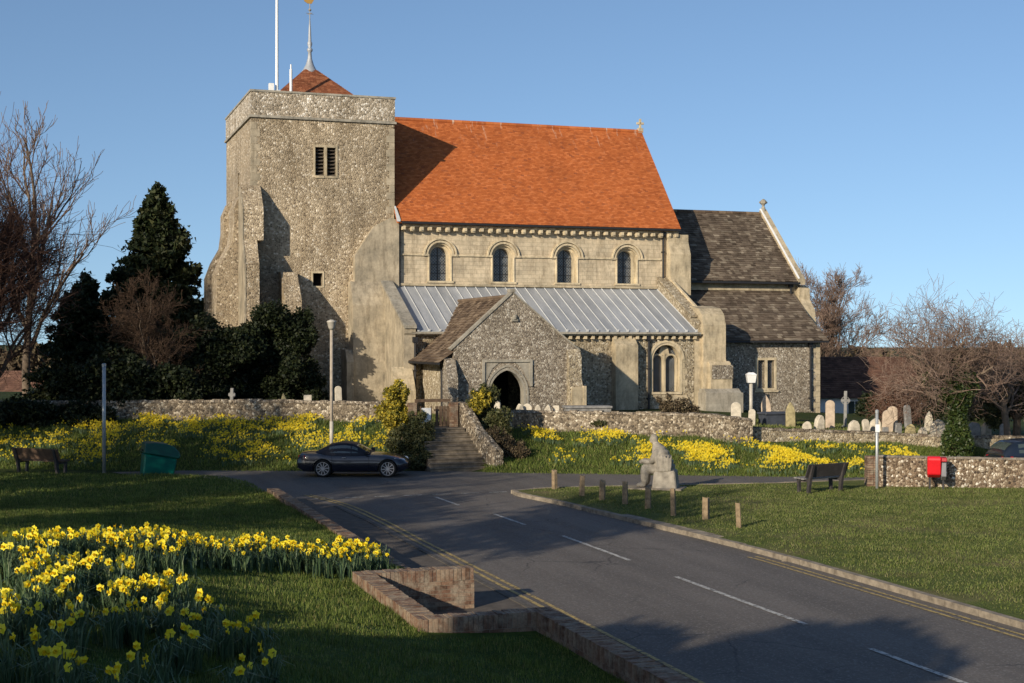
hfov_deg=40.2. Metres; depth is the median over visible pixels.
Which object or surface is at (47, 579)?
daffodil
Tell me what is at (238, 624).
daffodil
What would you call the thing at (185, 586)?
daffodil
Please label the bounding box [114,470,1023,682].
road
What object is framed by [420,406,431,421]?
notice board
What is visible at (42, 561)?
daffodil
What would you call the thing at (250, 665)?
daffodil
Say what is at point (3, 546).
daffodil
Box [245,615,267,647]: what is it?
daffodil
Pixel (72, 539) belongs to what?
daffodil
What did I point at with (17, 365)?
distant trees
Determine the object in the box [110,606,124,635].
daffodil
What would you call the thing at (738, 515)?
bollard
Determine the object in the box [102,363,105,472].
sign pole
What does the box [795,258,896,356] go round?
bare tree
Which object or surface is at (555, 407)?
gravestone
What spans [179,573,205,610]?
daffodil
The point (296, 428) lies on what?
daffodil bank
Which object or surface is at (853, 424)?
gravestone
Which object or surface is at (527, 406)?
gravestone
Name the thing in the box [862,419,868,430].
gravestone
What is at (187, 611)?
daffodil
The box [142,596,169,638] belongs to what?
daffodil
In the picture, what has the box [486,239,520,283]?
clerestory window
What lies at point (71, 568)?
daffodil
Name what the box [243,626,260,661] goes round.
daffodil
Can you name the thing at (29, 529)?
daffodil
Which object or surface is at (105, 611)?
daffodil
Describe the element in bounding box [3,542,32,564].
daffodil
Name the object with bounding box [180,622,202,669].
daffodil
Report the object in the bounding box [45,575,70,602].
daffodil
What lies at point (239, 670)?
daffodil
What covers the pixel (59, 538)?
daffodil
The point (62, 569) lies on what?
daffodil
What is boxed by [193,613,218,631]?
daffodil
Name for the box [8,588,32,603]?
daffodil
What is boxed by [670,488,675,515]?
bollard
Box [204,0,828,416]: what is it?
church
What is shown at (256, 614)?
daffodil
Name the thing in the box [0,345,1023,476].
ground
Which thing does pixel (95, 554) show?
daffodil
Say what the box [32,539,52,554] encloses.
daffodil
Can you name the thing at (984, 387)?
distant trees
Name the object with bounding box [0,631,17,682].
daffodil
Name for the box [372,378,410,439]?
yellow bush
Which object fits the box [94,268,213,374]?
twiggy tree
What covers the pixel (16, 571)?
daffodil
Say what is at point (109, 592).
daffodil
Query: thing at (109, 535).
daffodil bed
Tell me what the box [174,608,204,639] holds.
daffodil
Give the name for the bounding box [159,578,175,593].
daffodil
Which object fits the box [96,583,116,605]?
daffodil
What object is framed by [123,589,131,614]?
daffodil
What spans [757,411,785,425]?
chest tomb
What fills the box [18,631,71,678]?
daffodil
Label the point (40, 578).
daffodil
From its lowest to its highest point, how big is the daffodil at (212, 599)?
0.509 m
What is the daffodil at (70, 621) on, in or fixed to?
on the lawn at (518, 635)
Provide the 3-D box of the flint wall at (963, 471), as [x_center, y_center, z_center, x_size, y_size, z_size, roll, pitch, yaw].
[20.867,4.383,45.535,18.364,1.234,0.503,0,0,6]
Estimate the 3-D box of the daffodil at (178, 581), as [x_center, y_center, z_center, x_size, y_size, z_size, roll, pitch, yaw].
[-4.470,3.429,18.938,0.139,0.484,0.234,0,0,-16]
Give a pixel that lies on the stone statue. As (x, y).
(659, 464)
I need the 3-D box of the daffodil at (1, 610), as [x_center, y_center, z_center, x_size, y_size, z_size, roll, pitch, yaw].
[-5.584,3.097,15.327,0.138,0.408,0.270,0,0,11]
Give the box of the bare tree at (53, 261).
[0,178,92,376]
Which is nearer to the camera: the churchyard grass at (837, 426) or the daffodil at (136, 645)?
the daffodil at (136, 645)
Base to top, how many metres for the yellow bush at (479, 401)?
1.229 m
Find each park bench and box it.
[11,447,69,473]
[794,462,848,493]
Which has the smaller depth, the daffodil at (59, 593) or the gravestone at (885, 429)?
the daffodil at (59, 593)
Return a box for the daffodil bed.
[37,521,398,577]
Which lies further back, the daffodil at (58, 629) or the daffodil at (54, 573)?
the daffodil at (54, 573)
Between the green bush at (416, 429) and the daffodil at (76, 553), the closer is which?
the daffodil at (76, 553)
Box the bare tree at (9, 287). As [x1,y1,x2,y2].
[0,92,124,387]
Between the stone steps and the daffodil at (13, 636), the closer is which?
the daffodil at (13, 636)
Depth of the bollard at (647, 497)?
40.16 m
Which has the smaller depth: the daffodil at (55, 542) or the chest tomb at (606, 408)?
the daffodil at (55, 542)
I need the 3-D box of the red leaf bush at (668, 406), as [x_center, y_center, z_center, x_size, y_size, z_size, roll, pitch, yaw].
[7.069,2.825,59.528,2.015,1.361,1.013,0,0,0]
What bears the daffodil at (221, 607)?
on the lawn at (518, 635)
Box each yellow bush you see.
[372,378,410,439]
[465,386,492,414]
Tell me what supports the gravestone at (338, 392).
on the ground at (802, 417)
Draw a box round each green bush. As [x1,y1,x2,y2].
[383,410,435,470]
[465,382,512,437]
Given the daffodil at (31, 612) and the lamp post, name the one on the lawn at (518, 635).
the daffodil at (31, 612)
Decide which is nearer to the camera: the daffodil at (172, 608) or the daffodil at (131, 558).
the daffodil at (172, 608)
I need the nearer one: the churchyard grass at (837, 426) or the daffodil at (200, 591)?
the daffodil at (200, 591)
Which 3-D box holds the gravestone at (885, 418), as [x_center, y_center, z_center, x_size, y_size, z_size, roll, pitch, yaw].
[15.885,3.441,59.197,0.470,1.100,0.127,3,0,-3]
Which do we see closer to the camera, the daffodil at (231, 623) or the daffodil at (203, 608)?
the daffodil at (231, 623)
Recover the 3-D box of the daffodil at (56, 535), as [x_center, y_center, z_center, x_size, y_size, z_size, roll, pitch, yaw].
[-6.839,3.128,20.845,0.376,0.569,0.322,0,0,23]
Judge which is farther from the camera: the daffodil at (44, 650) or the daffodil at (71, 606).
the daffodil at (71, 606)
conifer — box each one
[20,267,125,400]
[80,181,204,399]
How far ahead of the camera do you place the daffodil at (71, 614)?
15.16 m
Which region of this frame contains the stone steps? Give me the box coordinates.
[423,426,488,471]
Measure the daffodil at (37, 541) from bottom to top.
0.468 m
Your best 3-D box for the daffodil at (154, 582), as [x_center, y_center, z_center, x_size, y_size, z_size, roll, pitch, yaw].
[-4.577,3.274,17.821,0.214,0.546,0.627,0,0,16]
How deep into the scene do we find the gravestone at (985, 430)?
59.87 m
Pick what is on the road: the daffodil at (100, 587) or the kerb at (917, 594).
the kerb at (917, 594)
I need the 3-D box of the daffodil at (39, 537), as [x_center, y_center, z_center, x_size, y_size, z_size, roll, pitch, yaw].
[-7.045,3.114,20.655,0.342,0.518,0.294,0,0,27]
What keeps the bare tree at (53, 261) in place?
on the ground at (802, 417)
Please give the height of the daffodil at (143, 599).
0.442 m
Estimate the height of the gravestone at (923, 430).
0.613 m
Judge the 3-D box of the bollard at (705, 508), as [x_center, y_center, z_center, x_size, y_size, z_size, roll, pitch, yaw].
[5.230,4.593,37.751,0.172,0.813,0.172,0,0,29]
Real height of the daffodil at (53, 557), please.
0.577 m
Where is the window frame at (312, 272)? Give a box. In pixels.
[311,271,323,287]
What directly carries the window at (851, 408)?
in the tiled house at (839, 376)
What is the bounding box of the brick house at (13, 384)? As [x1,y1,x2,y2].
[0,371,43,391]
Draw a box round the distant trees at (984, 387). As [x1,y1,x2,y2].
[918,367,1023,418]
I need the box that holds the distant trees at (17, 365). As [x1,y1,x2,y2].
[0,349,54,370]
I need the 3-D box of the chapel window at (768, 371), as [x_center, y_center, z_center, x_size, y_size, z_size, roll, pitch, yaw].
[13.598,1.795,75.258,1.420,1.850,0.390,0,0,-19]
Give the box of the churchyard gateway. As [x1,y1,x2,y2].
[407,399,457,426]
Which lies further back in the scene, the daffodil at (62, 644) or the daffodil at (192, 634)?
the daffodil at (192, 634)
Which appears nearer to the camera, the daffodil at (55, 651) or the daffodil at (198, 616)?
the daffodil at (55, 651)
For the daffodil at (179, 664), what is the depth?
14.89 m
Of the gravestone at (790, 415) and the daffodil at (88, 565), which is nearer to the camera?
the daffodil at (88, 565)
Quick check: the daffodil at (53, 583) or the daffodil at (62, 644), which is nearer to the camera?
the daffodil at (62, 644)
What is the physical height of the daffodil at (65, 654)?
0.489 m
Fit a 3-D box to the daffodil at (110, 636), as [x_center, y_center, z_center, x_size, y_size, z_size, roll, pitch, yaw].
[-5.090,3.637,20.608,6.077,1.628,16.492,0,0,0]
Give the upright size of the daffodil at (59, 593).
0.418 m
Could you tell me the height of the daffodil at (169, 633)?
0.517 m
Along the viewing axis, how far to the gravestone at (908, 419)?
63.45 m
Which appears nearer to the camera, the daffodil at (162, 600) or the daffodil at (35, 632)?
the daffodil at (35, 632)
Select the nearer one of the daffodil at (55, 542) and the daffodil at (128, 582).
the daffodil at (128, 582)
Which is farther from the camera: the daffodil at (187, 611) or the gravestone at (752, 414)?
the gravestone at (752, 414)
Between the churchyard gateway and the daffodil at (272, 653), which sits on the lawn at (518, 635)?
the daffodil at (272, 653)
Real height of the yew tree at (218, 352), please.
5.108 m
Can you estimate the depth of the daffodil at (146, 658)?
13.58 m
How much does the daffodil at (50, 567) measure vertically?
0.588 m
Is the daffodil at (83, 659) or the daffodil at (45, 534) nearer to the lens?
the daffodil at (83, 659)
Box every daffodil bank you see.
[0,410,396,466]
[517,423,919,475]
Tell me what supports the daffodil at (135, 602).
on the lawn at (518, 635)
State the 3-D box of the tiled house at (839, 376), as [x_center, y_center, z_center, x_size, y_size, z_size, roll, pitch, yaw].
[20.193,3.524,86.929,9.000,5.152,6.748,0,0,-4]
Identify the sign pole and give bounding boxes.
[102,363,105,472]
[875,410,879,488]
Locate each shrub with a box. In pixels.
[590,419,608,426]
[864,374,932,423]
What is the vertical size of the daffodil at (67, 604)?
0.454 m
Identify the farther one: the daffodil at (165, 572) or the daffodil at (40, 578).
the daffodil at (165, 572)
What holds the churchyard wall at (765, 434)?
on the ground at (802, 417)
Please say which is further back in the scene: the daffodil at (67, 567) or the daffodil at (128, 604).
the daffodil at (67, 567)
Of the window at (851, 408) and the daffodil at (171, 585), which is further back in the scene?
the window at (851, 408)
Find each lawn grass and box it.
[0,471,310,522]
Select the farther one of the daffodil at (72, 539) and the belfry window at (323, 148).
the belfry window at (323, 148)
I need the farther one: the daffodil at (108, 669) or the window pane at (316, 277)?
the window pane at (316, 277)
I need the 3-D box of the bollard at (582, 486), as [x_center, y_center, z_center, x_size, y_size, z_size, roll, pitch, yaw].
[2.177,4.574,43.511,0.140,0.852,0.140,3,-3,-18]
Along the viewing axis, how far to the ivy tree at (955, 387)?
54.10 m
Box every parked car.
[297,441,410,477]
[985,438,1023,457]
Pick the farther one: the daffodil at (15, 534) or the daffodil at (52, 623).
the daffodil at (15, 534)
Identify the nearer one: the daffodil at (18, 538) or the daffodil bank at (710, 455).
the daffodil at (18, 538)
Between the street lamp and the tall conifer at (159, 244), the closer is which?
the street lamp
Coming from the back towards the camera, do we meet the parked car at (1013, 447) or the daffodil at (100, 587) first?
the parked car at (1013, 447)
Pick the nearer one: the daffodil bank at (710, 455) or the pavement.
the pavement
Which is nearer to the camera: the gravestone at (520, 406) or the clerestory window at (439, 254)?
the gravestone at (520, 406)
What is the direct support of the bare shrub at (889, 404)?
on the ground at (802, 417)
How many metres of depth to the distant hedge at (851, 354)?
258.30 m
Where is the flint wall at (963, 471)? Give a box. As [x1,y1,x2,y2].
[864,455,1023,487]
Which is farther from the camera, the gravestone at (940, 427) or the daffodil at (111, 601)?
the gravestone at (940, 427)
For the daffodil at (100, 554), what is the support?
on the lawn at (518, 635)
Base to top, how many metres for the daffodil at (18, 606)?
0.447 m
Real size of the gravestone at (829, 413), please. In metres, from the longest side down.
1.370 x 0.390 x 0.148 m
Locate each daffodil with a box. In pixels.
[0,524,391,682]
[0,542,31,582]
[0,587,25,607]
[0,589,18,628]
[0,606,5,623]
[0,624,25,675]
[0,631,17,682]
[1,599,17,642]
[2,531,14,553]
[2,531,27,551]
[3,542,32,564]
[5,536,20,557]
[7,600,44,632]
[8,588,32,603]
[9,563,42,580]
[10,640,39,678]
[11,606,18,638]
[12,593,32,608]
[14,532,33,553]
[14,567,35,587]
[15,545,39,564]
[15,602,24,642]
[16,567,30,599]
[16,608,37,646]
[17,565,38,581]
[18,527,33,551]
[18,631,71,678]
[18,645,81,682]
[19,577,39,610]
[19,619,64,670]
[20,531,38,549]
[21,585,51,607]
[21,601,45,640]
[22,527,34,542]
[23,580,42,603]
[24,545,47,557]
[25,625,63,671]
[27,547,53,566]
[29,576,58,597]
[29,602,74,646]
[30,558,37,577]
[32,534,41,549]
[32,538,39,551]
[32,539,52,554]
[33,645,90,682]
[34,554,52,571]
[35,575,52,604]
[37,546,58,568]
[38,539,65,551]
[38,552,58,567]
[40,531,70,547]
[40,558,55,569]
[41,564,61,583]
[41,646,54,681]
[42,550,61,568]
[42,575,62,604]
[43,569,53,591]
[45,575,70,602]
[45,575,76,599]
[45,626,72,643]
[48,620,59,637]
[50,569,85,607]
[50,586,67,607]
[50,590,67,610]
[52,532,68,554]
[52,540,63,564]
[53,649,72,677]
[53,662,72,682]
[55,553,68,565]
[55,556,73,587]
[55,641,77,682]
[56,533,68,552]
[57,617,96,662]
[58,566,67,581]
[58,575,72,589]
[59,582,78,608]
[59,600,71,629]
[62,564,89,586]
[63,587,75,610]
[64,599,84,616]
[64,611,81,629]
[65,609,87,637]
[67,533,76,553]
[67,648,98,682]
[68,560,75,572]
[69,565,90,591]
[70,610,103,653]
[73,551,81,557]
[73,656,87,679]
[76,556,107,584]
[77,593,88,633]
[78,558,103,580]
[79,555,94,580]
[79,655,98,682]
[80,661,121,682]
[82,563,90,586]
[87,606,123,647]
[90,550,99,574]
[95,549,110,574]
[95,558,117,593]
[95,566,114,590]
[95,584,119,619]
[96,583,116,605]
[102,579,117,608]
[102,608,109,627]
[103,578,132,616]
[103,580,129,598]
[103,589,117,614]
[105,665,141,682]
[107,588,116,609]
[108,556,124,578]
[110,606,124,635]
[110,668,120,682]
[111,552,127,569]
[118,604,135,644]
[119,584,150,616]
[119,608,134,644]
[121,575,149,592]
[121,598,142,648]
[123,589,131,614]
[123,641,140,681]
[125,600,162,621]
[125,654,163,682]
[126,650,139,682]
[128,555,140,576]
[128,604,148,649]
[131,578,156,595]
[133,661,147,682]
[134,585,159,606]
[139,578,158,619]
[141,596,156,628]
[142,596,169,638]
[142,597,165,621]
[143,578,151,589]
[144,572,160,596]
[146,594,181,608]
[147,578,162,610]
[151,604,163,634]
[155,628,180,675]
[157,584,170,595]
[158,591,180,618]
[159,577,170,607]
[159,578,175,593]
[160,583,177,613]
[160,586,174,605]
[163,568,193,596]
[163,570,175,585]
[164,608,174,630]
[165,636,203,675]
[166,606,187,627]
[171,575,193,604]
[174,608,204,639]
[175,588,205,628]
[176,577,209,596]
[176,578,186,606]
[176,607,191,641]
[176,629,206,676]
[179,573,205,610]
[179,624,191,637]
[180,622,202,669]
[181,630,216,671]
[188,612,212,629]
[189,593,209,623]
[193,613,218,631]
[199,604,224,640]
[201,594,215,617]
[201,606,205,627]
[204,653,245,680]
[207,597,232,622]
[218,610,259,660]
[218,628,230,661]
[220,621,252,656]
[222,619,233,660]
[226,665,261,682]
[227,668,245,682]
[231,620,261,661]
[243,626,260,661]
[244,661,253,682]
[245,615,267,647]
[252,641,276,667]
[253,645,274,667]
[257,657,294,682]
[263,648,286,679]
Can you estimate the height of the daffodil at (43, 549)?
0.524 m
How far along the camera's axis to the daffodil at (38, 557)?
18.64 m
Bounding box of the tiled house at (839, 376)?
[820,357,915,413]
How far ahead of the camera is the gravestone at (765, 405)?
62.37 m
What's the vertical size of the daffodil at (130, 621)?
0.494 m
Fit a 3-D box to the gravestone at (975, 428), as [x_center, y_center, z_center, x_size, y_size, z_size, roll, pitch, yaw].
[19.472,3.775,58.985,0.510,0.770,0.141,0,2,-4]
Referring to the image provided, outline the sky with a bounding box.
[0,0,1023,346]
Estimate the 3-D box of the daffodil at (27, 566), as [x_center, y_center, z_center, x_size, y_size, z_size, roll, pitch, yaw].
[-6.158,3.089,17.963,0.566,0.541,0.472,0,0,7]
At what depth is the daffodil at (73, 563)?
18.63 m
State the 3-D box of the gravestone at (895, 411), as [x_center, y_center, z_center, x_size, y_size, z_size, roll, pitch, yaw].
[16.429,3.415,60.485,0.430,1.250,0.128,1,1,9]
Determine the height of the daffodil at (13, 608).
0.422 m
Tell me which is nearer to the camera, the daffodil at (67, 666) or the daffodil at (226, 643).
the daffodil at (67, 666)
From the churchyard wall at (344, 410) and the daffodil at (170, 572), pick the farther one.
the churchyard wall at (344, 410)
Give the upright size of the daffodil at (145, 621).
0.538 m
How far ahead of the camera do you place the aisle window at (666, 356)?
71.14 m
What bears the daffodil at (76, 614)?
on the lawn at (518, 635)
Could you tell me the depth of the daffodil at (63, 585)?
16.77 m
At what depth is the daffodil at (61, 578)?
17.63 m
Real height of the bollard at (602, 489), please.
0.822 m
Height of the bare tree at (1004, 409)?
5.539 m
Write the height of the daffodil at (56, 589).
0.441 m
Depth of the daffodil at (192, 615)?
16.58 m
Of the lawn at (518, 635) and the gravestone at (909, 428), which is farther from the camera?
the gravestone at (909, 428)
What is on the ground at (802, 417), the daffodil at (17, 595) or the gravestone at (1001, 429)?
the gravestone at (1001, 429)
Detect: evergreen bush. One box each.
[56,342,206,406]
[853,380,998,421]
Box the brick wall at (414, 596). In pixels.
[267,488,696,682]
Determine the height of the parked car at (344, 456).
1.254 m
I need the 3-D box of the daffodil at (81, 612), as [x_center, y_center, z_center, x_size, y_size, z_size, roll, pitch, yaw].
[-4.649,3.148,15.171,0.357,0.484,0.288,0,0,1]
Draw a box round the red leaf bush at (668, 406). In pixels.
[655,393,700,412]
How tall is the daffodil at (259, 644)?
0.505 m
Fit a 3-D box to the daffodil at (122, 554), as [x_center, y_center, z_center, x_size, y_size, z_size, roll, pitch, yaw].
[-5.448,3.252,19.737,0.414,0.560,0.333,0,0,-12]
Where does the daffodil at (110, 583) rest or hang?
on the lawn at (518, 635)
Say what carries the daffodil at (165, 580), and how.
on the lawn at (518, 635)
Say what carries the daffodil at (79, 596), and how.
on the lawn at (518, 635)
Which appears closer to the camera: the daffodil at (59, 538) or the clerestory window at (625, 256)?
the daffodil at (59, 538)
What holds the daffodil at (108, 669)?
on the lawn at (518, 635)
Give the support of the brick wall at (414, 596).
on the ground at (802, 417)
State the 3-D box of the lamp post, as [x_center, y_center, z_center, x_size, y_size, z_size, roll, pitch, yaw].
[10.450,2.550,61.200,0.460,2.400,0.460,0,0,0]
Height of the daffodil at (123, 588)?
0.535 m
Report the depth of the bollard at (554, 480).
45.49 m
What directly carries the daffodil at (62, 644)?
on the lawn at (518, 635)
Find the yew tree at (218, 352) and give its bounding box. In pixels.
[172,309,267,399]
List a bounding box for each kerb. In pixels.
[334,505,532,607]
[511,479,1023,629]
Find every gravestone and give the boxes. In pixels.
[228,388,235,399]
[304,395,311,400]
[335,386,341,400]
[494,402,500,408]
[516,404,523,409]
[523,403,531,409]
[553,405,558,410]
[731,402,740,416]
[748,409,755,425]
[761,394,770,411]
[786,402,795,426]
[802,421,811,428]
[814,415,824,428]
[825,400,834,428]
[841,391,849,426]
[847,420,859,430]
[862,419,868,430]
[869,418,880,430]
[881,410,893,431]
[882,427,888,431]
[887,406,897,430]
[895,423,901,432]
[903,405,911,426]
[904,424,915,433]
[918,427,926,433]
[924,412,932,430]
[929,419,944,434]
[968,422,980,435]
[981,422,990,435]
[999,423,1003,434]
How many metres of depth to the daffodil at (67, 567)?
18.15 m
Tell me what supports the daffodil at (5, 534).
on the lawn at (518, 635)
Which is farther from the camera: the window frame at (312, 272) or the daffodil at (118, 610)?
the window frame at (312, 272)
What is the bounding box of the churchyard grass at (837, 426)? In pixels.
[406,413,995,435]
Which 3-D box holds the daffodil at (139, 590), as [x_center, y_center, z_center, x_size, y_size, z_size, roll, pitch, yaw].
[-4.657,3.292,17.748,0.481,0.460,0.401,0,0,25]
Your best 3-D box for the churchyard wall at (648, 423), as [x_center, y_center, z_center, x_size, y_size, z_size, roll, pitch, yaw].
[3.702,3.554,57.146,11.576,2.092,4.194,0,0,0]
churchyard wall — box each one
[0,399,388,421]
[466,405,752,443]
[753,426,1023,448]
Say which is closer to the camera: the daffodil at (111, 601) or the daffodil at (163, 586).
the daffodil at (111, 601)
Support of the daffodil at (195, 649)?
on the lawn at (518, 635)
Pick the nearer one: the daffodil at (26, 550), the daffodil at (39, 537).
the daffodil at (26, 550)
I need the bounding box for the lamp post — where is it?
[745,372,756,409]
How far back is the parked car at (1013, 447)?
51.24 m
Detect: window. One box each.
[313,144,337,178]
[422,238,457,282]
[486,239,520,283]
[550,241,583,284]
[611,243,643,285]
[650,340,684,394]
[754,358,777,391]
[847,400,857,413]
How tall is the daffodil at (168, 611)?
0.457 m
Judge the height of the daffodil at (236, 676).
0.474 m
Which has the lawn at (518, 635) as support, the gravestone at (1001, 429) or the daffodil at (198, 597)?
the daffodil at (198, 597)
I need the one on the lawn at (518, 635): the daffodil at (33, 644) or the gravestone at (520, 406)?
the daffodil at (33, 644)
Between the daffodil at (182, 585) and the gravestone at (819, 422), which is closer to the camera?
the daffodil at (182, 585)
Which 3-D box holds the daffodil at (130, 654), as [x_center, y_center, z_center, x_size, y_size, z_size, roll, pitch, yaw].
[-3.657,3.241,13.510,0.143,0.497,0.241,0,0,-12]
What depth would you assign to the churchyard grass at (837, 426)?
59.71 m
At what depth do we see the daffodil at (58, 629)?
14.48 m
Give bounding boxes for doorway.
[482,359,532,405]
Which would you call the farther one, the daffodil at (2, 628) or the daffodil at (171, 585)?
the daffodil at (171, 585)
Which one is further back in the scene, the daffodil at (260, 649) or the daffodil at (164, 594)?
the daffodil at (164, 594)
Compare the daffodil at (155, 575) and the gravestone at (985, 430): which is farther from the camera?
the gravestone at (985, 430)
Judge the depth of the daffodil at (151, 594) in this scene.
17.82 m
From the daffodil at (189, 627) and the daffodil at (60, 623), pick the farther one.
the daffodil at (189, 627)
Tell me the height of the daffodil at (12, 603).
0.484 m
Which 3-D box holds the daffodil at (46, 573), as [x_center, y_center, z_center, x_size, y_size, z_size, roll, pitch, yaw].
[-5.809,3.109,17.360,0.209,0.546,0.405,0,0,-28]
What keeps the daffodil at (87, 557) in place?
on the lawn at (518, 635)
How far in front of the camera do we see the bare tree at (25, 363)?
78.85 m
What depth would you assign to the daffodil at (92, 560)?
18.88 m
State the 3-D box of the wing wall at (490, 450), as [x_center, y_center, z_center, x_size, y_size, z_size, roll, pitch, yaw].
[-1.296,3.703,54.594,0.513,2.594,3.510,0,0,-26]
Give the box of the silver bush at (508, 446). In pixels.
[486,425,530,458]
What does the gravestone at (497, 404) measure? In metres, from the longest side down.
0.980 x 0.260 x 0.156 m
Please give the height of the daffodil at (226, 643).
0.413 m
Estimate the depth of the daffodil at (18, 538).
20.68 m
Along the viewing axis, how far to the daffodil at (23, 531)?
20.70 m
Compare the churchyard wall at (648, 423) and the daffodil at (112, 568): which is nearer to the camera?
the daffodil at (112, 568)
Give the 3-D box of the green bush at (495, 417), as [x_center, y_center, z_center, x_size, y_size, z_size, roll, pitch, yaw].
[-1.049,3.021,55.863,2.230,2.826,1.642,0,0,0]
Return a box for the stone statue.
[628,434,686,490]
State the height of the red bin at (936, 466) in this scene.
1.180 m
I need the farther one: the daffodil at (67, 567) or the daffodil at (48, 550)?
the daffodil at (48, 550)
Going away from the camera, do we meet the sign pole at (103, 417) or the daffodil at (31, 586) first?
the daffodil at (31, 586)
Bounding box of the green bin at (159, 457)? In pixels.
[140,441,180,475]
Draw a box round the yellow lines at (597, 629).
[306,495,1023,682]
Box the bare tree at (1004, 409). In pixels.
[942,318,1023,434]
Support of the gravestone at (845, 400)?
on the ground at (802, 417)
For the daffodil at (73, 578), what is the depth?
16.95 m
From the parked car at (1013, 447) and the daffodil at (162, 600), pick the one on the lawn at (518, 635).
the daffodil at (162, 600)
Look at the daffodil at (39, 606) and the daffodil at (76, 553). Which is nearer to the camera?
the daffodil at (39, 606)
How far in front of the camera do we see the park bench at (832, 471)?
44.53 m
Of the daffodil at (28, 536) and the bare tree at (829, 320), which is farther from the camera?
the bare tree at (829, 320)
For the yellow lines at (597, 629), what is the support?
on the road
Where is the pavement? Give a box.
[295,498,524,613]
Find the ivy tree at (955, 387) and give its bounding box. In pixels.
[856,273,1023,456]
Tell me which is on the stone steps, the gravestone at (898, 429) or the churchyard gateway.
the churchyard gateway
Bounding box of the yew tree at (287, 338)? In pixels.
[233,299,328,400]
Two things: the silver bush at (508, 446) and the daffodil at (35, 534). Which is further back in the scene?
the silver bush at (508, 446)
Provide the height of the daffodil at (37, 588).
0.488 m
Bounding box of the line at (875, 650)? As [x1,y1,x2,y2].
[316,492,966,682]
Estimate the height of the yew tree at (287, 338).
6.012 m
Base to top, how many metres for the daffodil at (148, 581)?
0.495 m
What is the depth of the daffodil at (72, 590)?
16.80 m
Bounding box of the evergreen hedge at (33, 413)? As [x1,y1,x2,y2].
[0,392,116,429]
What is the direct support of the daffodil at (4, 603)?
on the lawn at (518, 635)
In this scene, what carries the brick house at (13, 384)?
on the ground at (802, 417)
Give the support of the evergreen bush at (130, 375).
on the ground at (802, 417)
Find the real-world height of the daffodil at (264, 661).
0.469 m
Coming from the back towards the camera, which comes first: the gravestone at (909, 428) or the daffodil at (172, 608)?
the gravestone at (909, 428)
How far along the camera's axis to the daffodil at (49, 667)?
13.17 m
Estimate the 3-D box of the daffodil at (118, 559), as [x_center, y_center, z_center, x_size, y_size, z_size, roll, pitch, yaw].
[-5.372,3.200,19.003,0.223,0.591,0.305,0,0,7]
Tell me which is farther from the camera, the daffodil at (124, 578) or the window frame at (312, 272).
the window frame at (312, 272)
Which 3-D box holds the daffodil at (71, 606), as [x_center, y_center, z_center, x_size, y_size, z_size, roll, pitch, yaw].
[-4.935,3.087,15.036,0.470,0.584,0.217,0,0,-19]
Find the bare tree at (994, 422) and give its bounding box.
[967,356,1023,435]
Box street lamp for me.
[327,320,335,443]
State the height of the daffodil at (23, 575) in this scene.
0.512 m
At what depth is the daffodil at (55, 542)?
20.58 m
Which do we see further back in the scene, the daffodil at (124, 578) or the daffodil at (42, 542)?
the daffodil at (42, 542)
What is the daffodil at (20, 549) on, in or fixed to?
on the lawn at (518, 635)
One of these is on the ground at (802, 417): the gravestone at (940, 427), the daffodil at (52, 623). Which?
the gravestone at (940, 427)
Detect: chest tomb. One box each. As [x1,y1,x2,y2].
[562,405,612,411]
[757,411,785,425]
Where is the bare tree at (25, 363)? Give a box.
[0,101,135,395]
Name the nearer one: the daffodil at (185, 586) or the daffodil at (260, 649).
the daffodil at (260, 649)
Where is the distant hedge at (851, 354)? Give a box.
[0,339,1023,374]
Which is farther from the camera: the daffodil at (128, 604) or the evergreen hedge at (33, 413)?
the evergreen hedge at (33, 413)
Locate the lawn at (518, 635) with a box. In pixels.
[0,472,621,682]
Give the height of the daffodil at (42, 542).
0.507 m
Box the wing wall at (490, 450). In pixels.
[458,402,502,467]
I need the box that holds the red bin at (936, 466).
[927,456,946,488]
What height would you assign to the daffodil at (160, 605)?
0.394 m
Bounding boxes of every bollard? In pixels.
[552,470,557,488]
[579,475,584,495]
[599,479,605,499]
[622,481,627,503]
[645,486,650,508]
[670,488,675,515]
[702,497,709,519]
[735,503,741,527]
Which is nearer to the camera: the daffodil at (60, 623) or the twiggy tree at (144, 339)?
the daffodil at (60, 623)
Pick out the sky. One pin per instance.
(886, 137)
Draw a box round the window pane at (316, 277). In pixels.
[313,273,320,285]
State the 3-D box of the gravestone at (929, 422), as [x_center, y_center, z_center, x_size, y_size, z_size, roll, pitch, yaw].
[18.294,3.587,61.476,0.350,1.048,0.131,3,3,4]
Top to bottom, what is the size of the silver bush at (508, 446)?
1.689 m
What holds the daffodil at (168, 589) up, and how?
on the lawn at (518, 635)
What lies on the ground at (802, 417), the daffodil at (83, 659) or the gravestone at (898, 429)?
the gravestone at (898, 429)
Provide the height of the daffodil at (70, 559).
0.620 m
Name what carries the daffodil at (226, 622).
on the lawn at (518, 635)
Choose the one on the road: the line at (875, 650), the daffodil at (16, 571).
the line at (875, 650)

